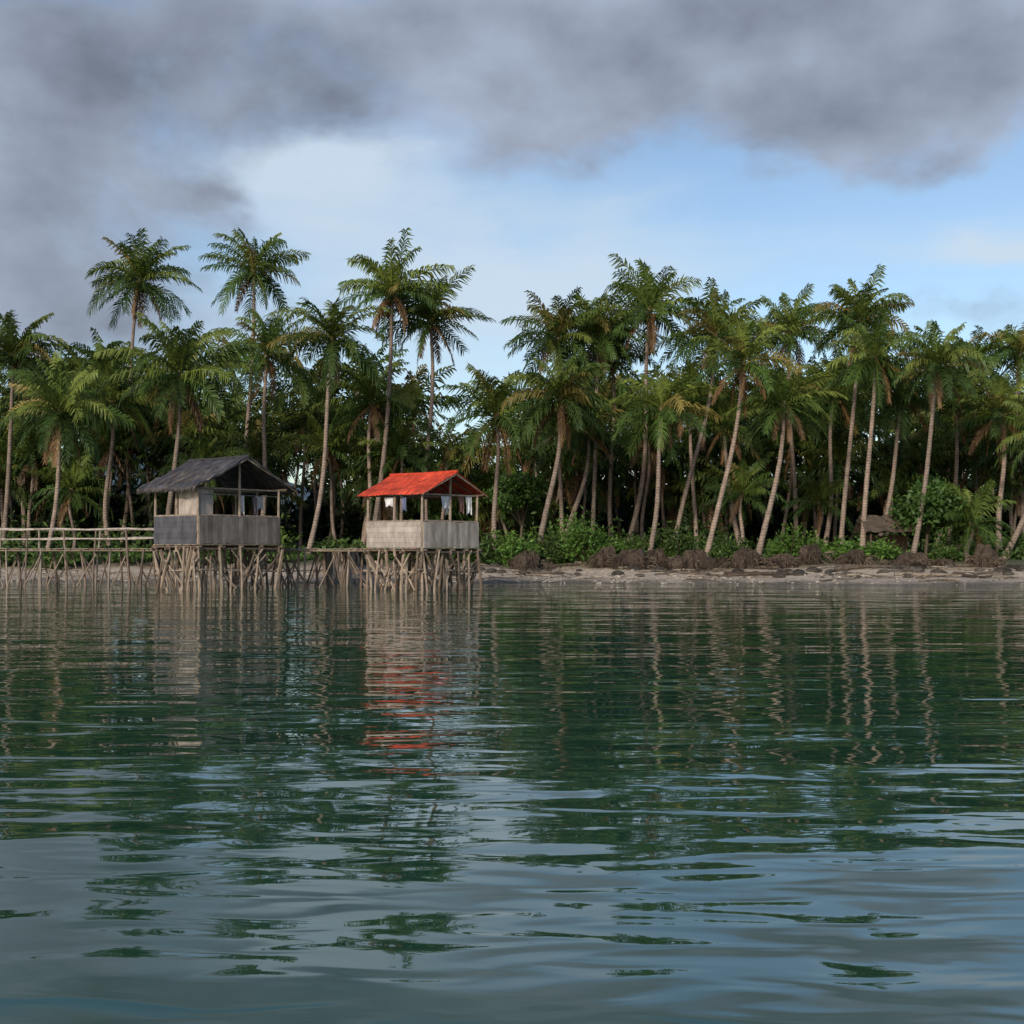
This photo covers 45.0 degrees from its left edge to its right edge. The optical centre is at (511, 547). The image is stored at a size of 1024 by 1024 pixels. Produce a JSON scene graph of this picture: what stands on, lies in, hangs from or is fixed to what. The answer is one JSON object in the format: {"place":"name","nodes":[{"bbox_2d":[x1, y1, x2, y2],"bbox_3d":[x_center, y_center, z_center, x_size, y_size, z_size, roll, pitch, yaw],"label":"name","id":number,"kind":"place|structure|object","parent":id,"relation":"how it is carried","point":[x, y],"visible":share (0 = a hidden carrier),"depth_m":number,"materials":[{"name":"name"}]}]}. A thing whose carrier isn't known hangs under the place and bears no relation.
{"place":"outdoors","nodes":[
{"label":"outdoors","id":0,"kind":"place"},
{"bbox_2d":[71,448,326,511],"bbox_3d":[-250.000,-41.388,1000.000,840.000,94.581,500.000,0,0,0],"label":"hill","id":1,"kind":"structure","parent":0,"point":[299,489],"depth_m":919.92,"materials":[{"name":"green plant"}]},
{"bbox_2d":[0,581,1023,1023],"bbox_3d":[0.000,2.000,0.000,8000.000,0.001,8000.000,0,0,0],"label":"sea water","id":2,"kind":"structure","parent":0,"point":[542,803],"depth_m":9.64,"materials":[{"name":"green liquid"}]},
{"bbox_2d":[0,527,176,585],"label":"wooden pier","id":3,"kind":"structure","parent":2,"relation":"in","point":[126,538],"depth_m":65.35,"materials":[{"name":"brown wood"}]},
{"bbox_2d":[248,547,387,587],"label":"wooden walkway","id":4,"kind":"structure","parent":2,"relation":"in","point":[316,571],"depth_m":63.41,"materials":[{"name":"brown wood"}]},
{"bbox_2d":[0,0,1023,506],"label":"sky","id":5,"kind":"structure","parent":0,"point":[769,148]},
{"bbox_2d":[1,520,1023,584],"bbox_3d":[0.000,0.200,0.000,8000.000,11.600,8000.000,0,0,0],"label":"ground","id":6,"kind":"structure","parent":0,"point":[650,576],"depth_m":72.33,"materials":[{"name":"beige sand"}]},
{"bbox_2d":[0,309,73,547],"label":"coconut palm","id":7,"kind":"object","parent":6,"relation":"on","point":[14,355],"visible":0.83,"depth_m":87.70,"materials":[{"name":"green plant"}]},
{"bbox_2d":[20,551,81,569],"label":"shrub","id":8,"kind":"object","parent":6,"relation":"on","point":[47,557],"visible":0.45,"depth_m":79.17,"materials":[{"name":"green plant"}]},
{"bbox_2d":[0,351,137,565],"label":"coconut palm","id":9,"kind":"object","parent":6,"relation":"on","point":[59,409],"visible":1,"depth_m":81.34,"materials":[{"name":"green plant"}]},
{"bbox_2d":[27,453,113,547],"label":"young coconut palm","id":10,"kind":"object","parent":6,"relation":"on","point":[68,491],"visible":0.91,"depth_m":89.67,"materials":[{"name":"green plant"}]},
{"bbox_2d":[62,350,173,545],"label":"coconut palm","id":11,"kind":"object","parent":6,"relation":"on","point":[118,391],"visible":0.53,"depth_m":89.45,"materials":[{"name":"green plant"}]},
{"bbox_2d":[84,228,201,542],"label":"coconut palm","id":12,"kind":"object","parent":6,"relation":"on","point":[140,272],"visible":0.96,"depth_m":99.35,"materials":[{"name":"green plant"}]},
{"bbox_2d":[92,311,259,554],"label":"coconut palm","id":13,"kind":"object","parent":6,"relation":"on","point":[179,356],"visible":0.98,"depth_m":83.27,"materials":[{"name":"green plant"}]},
{"bbox_2d":[160,550,213,566],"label":"shrub","id":14,"kind":"object","parent":6,"relation":"on","point":[188,555],"visible":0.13,"depth_m":79.33,"materials":[{"name":"green plant"}]},
{"bbox_2d":[156,425,254,510],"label":"young coconut palm","id":15,"kind":"object","parent":6,"relation":"on","point":[204,448],"visible":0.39,"depth_m":89.73,"materials":[{"name":"green plant"}]},
{"bbox_2d":[136,455,298,591],"bbox_3d":[-14.162,-0.401,59.898,5.088,8.030,6.220,0,0,40],"label":"stilt hut","id":16,"kind":"object","parent":6,"relation":"on","point":[194,525],"visible":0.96,"depth_m":58.81,"materials":[{"name":"grey wood"}]},
{"bbox_2d":[207,550,258,564],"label":"shrub","id":17,"kind":"object","parent":6,"relation":"on","point":[228,554],"visible":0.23,"depth_m":79.78,"materials":[{"name":"green plant"}]},
{"bbox_2d":[198,227,311,514],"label":"coconut palm","id":18,"kind":"object","parent":6,"relation":"on","point":[255,267],"visible":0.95,"depth_m":97.61,"materials":[{"name":"green plant"}]},
{"bbox_2d":[210,307,324,545],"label":"coconut palm","id":19,"kind":"object","parent":6,"relation":"on","point":[265,362],"visible":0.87,"depth_m":91.86,"materials":[{"name":"green plant"}]},
{"bbox_2d":[262,296,393,554],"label":"coconut palm","id":20,"kind":"object","parent":6,"relation":"on","point":[332,331],"visible":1,"depth_m":83.47,"materials":[{"name":"green plant"}]},
{"bbox_2d":[324,547,359,586],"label":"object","id":21,"kind":"structure","parent":6,"relation":"on","point":[332,571],"depth_m":68.33,"materials":[{"name":"brown wood"}]},
{"bbox_2d":[337,541,370,562],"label":"shrub","id":22,"kind":"object","parent":6,"relation":"on","point":[359,546],"visible":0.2,"depth_m":79.87,"materials":[{"name":"green plant"}]},
{"bbox_2d":[309,358,427,548],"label":"coconut palm","id":23,"kind":"object","parent":6,"relation":"on","point":[373,402],"visible":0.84,"depth_m":91.56,"materials":[{"name":"green plant"}]},
{"bbox_2d":[335,227,456,520],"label":"coconut palm","id":24,"kind":"object","parent":6,"relation":"on","point":[390,286],"visible":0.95,"depth_m":89.81,"materials":[{"name":"green plant"}]},
{"bbox_2d":[350,404,444,519],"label":"young coconut palm","id":25,"kind":"object","parent":6,"relation":"on","point":[400,444],"visible":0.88,"depth_m":91.38,"materials":[{"name":"green plant"}]},
{"bbox_2d":[357,470,488,590],"bbox_3d":[-4.149,-0.040,59.828,5.104,7.320,4.868,0,0,40],"label":"stilt hut","id":26,"kind":"object","parent":6,"relation":"on","point":[396,538],"visible":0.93,"depth_m":58.84,"materials":[{"name":"wood"}]},
{"bbox_2d":[371,265,494,519],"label":"coconut palm","id":27,"kind":"object","parent":6,"relation":"on","point":[435,336],"visible":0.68,"depth_m":92.55,"materials":[{"name":"green plant"}]},
{"bbox_2d":[420,547,462,563],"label":"shrub","id":28,"kind":"object","parent":6,"relation":"on","point":[453,555],"visible":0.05,"depth_m":78.35,"materials":[{"name":"green plant"}]},
{"bbox_2d":[460,525,504,564],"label":"shrub","id":29,"kind":"object","parent":6,"relation":"on","point":[484,546],"visible":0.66,"depth_m":78.15,"materials":[{"name":"green plant"}]},
{"bbox_2d":[435,360,564,554],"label":"coconut palm","id":30,"kind":"object","parent":6,"relation":"on","point":[490,403],"visible":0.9,"depth_m":83.42,"materials":[{"name":"green plant"}]},
{"bbox_2d":[0,441,1019,551],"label":"jungle thicket","id":31,"kind":"object","parent":6,"relation":"on","point":[353,525],"visible":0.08,"depth_m":108.42,"materials":[{"name":"green plant"}]},
{"bbox_2d":[0,327,1023,550],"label":"background palm grove","id":32,"kind":"object","parent":6,"relation":"on","point":[285,441],"visible":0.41,"depth_m":96.65,"materials":[{"name":"green plant"}]},
{"bbox_2d":[0,492,1023,566],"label":"undergrowth","id":33,"kind":"object","parent":6,"relation":"on","point":[148,556],"visible":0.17,"depth_m":87.17,"materials":[{"name":"green plant"}]},
{"bbox_2d":[1,559,1023,584],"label":"beach debris","id":34,"kind":"object","parent":6,"relation":"on","point":[914,571],"visible":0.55,"depth_m":72.14,"materials":[{"name":"grey stone"}]},
{"bbox_2d":[480,471,549,540],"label":"broadleaf tree","id":35,"kind":"object","parent":6,"relation":"on","point":[518,490],"visible":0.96,"depth_m":90.86,"materials":[{"name":"green plant"}]},
{"bbox_2d":[486,529,549,566],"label":"shrub","id":36,"kind":"object","parent":6,"relation":"on","point":[513,547],"visible":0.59,"depth_m":77.52,"materials":[{"name":"green plant"}]},
{"bbox_2d":[506,550,554,571],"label":"palm root mound","id":37,"kind":"object","parent":6,"relation":"on","point":[525,560],"visible":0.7,"depth_m":76.01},
{"bbox_2d":[520,529,550,562],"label":"shrub","id":38,"kind":"object","parent":6,"relation":"on","point":[540,543],"visible":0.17,"depth_m":79.14,"materials":[{"name":"green plant"}]},
{"bbox_2d":[500,286,608,536],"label":"coconut palm","id":39,"kind":"object","parent":6,"relation":"on","point":[562,334],"visible":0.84,"depth_m":89.46,"materials":[{"name":"green plant"}]},
{"bbox_2d":[539,523,570,566],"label":"shrub","id":40,"kind":"object","parent":6,"relation":"on","point":[555,556],"visible":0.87,"depth_m":77.93,"materials":[{"name":"green plant"}]},
{"bbox_2d":[499,338,615,561],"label":"coconut palm","id":41,"kind":"object","parent":6,"relation":"on","point":[564,387],"visible":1,"depth_m":79.65,"materials":[{"name":"green plant"}]},
{"bbox_2d":[550,506,614,566],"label":"shrub","id":42,"kind":"object","parent":6,"relation":"on","point":[577,542],"visible":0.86,"depth_m":77.48,"materials":[{"name":"green plant"}]},
{"bbox_2d":[543,394,638,538],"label":"coconut palm","id":43,"kind":"object","parent":6,"relation":"on","point":[586,440],"visible":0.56,"depth_m":87.94,"materials":[{"name":"green plant"}]},
{"bbox_2d":[586,545,615,568],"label":"palm root mound","id":44,"kind":"object","parent":6,"relation":"on","point":[599,560],"visible":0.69,"depth_m":76.22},
{"bbox_2d":[545,283,659,534],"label":"coconut palm","id":45,"kind":"object","parent":6,"relation":"on","point":[604,321],"visible":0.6,"depth_m":91.12,"materials":[{"name":"green plant"}]},
{"bbox_2d":[588,534,631,561],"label":"shrub","id":46,"kind":"object","parent":6,"relation":"on","point":[619,546],"visible":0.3,"depth_m":79.04,"materials":[{"name":"green plant"}]},
{"bbox_2d":[564,316,665,540],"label":"coconut palm","id":47,"kind":"object","parent":6,"relation":"on","point":[617,365],"visible":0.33,"depth_m":93.86,"materials":[{"name":"green plant"}]},
{"bbox_2d":[603,548,657,569],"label":"palm root mound","id":48,"kind":"object","parent":6,"relation":"on","point":[640,559],"visible":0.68,"depth_m":74.89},
{"bbox_2d":[626,533,649,554],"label":"shrub","id":49,"kind":"object","parent":6,"relation":"on","point":[636,543],"visible":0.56,"depth_m":79.72,"materials":[{"name":"green plant"}]},
{"bbox_2d":[589,253,707,540],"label":"coconut palm","id":50,"kind":"object","parent":6,"relation":"on","point":[648,294],"visible":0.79,"depth_m":91.22,"materials":[{"name":"green plant"}]},
{"bbox_2d":[647,548,671,566],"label":"palm root mound","id":51,"kind":"object","parent":6,"relation":"on","point":[657,552],"visible":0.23,"depth_m":76.10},
{"bbox_2d":[608,365,723,550],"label":"coconut palm","id":52,"kind":"object","parent":6,"relation":"on","point":[663,398],"visible":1,"depth_m":79.63,"materials":[{"name":"green plant"}]},
{"bbox_2d":[648,517,684,556],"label":"shrub","id":53,"kind":"object","parent":6,"relation":"on","point":[658,542],"visible":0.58,"depth_m":80.53,"materials":[{"name":"green plant"}]},
{"bbox_2d":[663,523,703,556],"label":"shrub","id":54,"kind":"object","parent":6,"relation":"on","point":[680,545],"visible":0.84,"depth_m":79.42,"materials":[{"name":"green plant"}]},
{"bbox_2d":[641,346,735,541],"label":"coconut palm","id":55,"kind":"object","parent":6,"relation":"on","point":[688,369],"visible":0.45,"depth_m":89.24,"materials":[{"name":"green plant"}]},
{"bbox_2d":[657,549,719,570],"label":"palm root mound","id":56,"kind":"object","parent":6,"relation":"on","point":[697,559],"visible":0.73,"depth_m":74.14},
{"bbox_2d":[652,277,788,536],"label":"coconut palm","id":57,"kind":"object","parent":6,"relation":"on","point":[713,326],"visible":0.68,"depth_m":87.33,"materials":[{"name":"green plant"}]},
{"bbox_2d":[680,396,763,545],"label":"coconut palm","id":58,"kind":"object","parent":6,"relation":"on","point":[723,434],"visible":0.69,"depth_m":89.58,"materials":[{"name":"green plant"}]},
{"bbox_2d":[707,531,749,561],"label":"shrub","id":59,"kind":"object","parent":6,"relation":"on","point":[727,549],"visible":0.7,"depth_m":78.77,"materials":[{"name":"green plant"}]},
{"bbox_2d":[699,457,788,544],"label":"young coconut palm","id":60,"kind":"object","parent":6,"relation":"on","point":[744,488],"visible":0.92,"depth_m":85.64,"materials":[{"name":"green plant"}]},
{"bbox_2d":[690,309,803,556],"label":"coconut palm","id":61,"kind":"object","parent":6,"relation":"on","point":[744,345],"visible":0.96,"depth_m":79.14,"materials":[{"name":"green plant"}]},
{"bbox_2d":[718,548,780,569],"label":"palm root mound","id":62,"kind":"object","parent":6,"relation":"on","point":[745,558],"visible":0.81,"depth_m":73.99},
{"bbox_2d":[765,553,800,568],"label":"palm root mound","id":63,"kind":"object","parent":6,"relation":"on","point":[787,560],"visible":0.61,"depth_m":74.84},
{"bbox_2d":[722,362,847,554],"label":"coconut palm","id":64,"kind":"object","parent":6,"relation":"on","point":[784,410],"visible":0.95,"depth_m":79.56,"materials":[{"name":"green plant"}]},
{"bbox_2d":[752,283,838,539],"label":"coconut palm","id":65,"kind":"object","parent":6,"relation":"on","point":[803,333],"visible":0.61,"depth_m":93.36,"materials":[{"name":"green plant"}]},
{"bbox_2d":[765,519,826,557],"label":"shrub","id":66,"kind":"object","parent":6,"relation":"on","point":[789,544],"visible":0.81,"depth_m":78.27,"materials":[{"name":"green plant"}]},
{"bbox_2d":[794,543,836,564],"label":"palm root mound","id":67,"kind":"object","parent":6,"relation":"on","point":[811,554],"visible":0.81,"depth_m":75.66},
{"bbox_2d":[804,532,832,560],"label":"shrub","id":68,"kind":"object","parent":6,"relation":"on","point":[824,547],"visible":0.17,"depth_m":78.97,"materials":[{"name":"green plant"}]},
{"bbox_2d":[781,468,858,540],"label":"young coconut palm","id":69,"kind":"object","parent":6,"relation":"on","point":[824,491],"visible":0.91,"depth_m":89.66,"materials":[{"name":"green plant"}]},
{"bbox_2d":[791,345,877,545],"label":"coconut palm","id":70,"kind":"object","parent":6,"relation":"on","point":[837,402],"visible":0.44,"depth_m":89.67,"materials":[{"name":"green plant"}]},
{"bbox_2d":[828,533,870,558],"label":"shrub","id":71,"kind":"object","parent":6,"relation":"on","point":[838,548],"visible":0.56,"depth_m":78.69,"materials":[{"name":"green plant"}]},
{"bbox_2d":[793,264,914,543],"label":"coconut palm","id":72,"kind":"object","parent":6,"relation":"on","point":[857,308],"visible":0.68,"depth_m":85.69,"materials":[{"name":"green plant"}]},
{"bbox_2d":[833,548,880,564],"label":"palm root mound","id":73,"kind":"object","parent":6,"relation":"on","point":[853,556],"visible":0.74,"depth_m":75.07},
{"bbox_2d":[821,308,928,546],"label":"coconut palm","id":74,"kind":"object","parent":6,"relation":"on","point":[874,344],"visible":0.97,"depth_m":81.64,"materials":[{"name":"green plant"}]},
{"bbox_2d":[858,534,903,560],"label":"shrub","id":75,"kind":"object","parent":6,"relation":"on","point":[883,550],"visible":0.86,"depth_m":78.75,"materials":[{"name":"green plant"}]},
{"bbox_2d":[853,515,922,551],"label":"thatched shelter","id":76,"kind":"object","parent":6,"relation":"on","point":[875,524],"visible":0.54,"depth_m":82.23,"materials":[{"name":"brown wood"}]},
{"bbox_2d":[875,552,933,569],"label":"palm root mound","id":77,"kind":"object","parent":6,"relation":"on","point":[919,559],"visible":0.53,"depth_m":74.19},
{"bbox_2d":[856,357,953,535],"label":"coconut palm","id":78,"kind":"object","parent":6,"relation":"on","point":[898,401],"visible":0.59,"depth_m":87.57,"materials":[{"name":"green plant"}]},
{"bbox_2d":[883,474,984,556],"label":"broadleaf tree","id":79,"kind":"object","parent":6,"relation":"on","point":[938,504],"visible":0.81,"depth_m":79.65,"materials":[{"name":"green plant"}]},
{"bbox_2d":[928,558,955,567],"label":"palm root mound","id":80,"kind":"object","parent":6,"relation":"on","point":[941,562],"visible":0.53,"depth_m":74.73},
{"bbox_2d":[890,319,1003,552],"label":"coconut palm","id":81,"kind":"object","parent":6,"relation":"on","point":[936,358],"visible":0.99,"depth_m":78.62,"materials":[{"name":"green plant"}]},
{"bbox_2d":[926,538,972,561],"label":"shrub","id":82,"kind":"object","parent":6,"relation":"on","point":[950,552],"visible":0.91,"depth_m":79.16,"materials":[{"name":"green plant"}]},
{"bbox_2d":[906,363,1000,544],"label":"coconut palm","id":83,"kind":"object","parent":6,"relation":"on","point":[968,407],"visible":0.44,"depth_m":89.50,"materials":[{"name":"green plant"}]},
{"bbox_2d":[933,478,1015,561],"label":"young coconut palm","id":84,"kind":"object","parent":6,"relation":"on","point":[973,521],"visible":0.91,"depth_m":78.61,"materials":[{"name":"green plant"}]},
{"bbox_2d":[926,325,1022,531],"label":"coconut palm","id":85,"kind":"object","parent":6,"relation":"on","point":[995,343],"visible":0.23,"depth_m":94.39,"materials":[{"name":"green plant"}]},
{"bbox_2d":[946,366,1023,550],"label":"coconut palm","id":86,"kind":"object","parent":6,"relation":"on","point":[998,410],"visible":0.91,"depth_m":85.56,"materials":[{"name":"green plant"}]},
{"bbox_2d":[964,544,1008,567],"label":"palm root mound","id":87,"kind":"object","parent":6,"relation":"on","point":[985,556],"visible":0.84,"depth_m":74.17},
{"bbox_2d":[968,322,1023,536],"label":"coconut palm","id":88,"kind":"object","parent":6,"relation":"on","point":[1016,348],"visible":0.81,"depth_m":93.75,"materials":[{"name":"green plant"}]},
{"bbox_2d":[994,400,1023,559],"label":"coconut palm","id":89,"kind":"object","parent":6,"relation":"on","point":[1018,443],"visible":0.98,"depth_m":80.38,"materials":[{"name":"green plant"}]},
{"bbox_2d":[998,531,1023,559],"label":"shrub","id":90,"kind":"object","parent":6,"relation":"on","point":[1019,543],"visible":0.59,"depth_m":80.72,"materials":[{"name":"green plant"}]}
]}

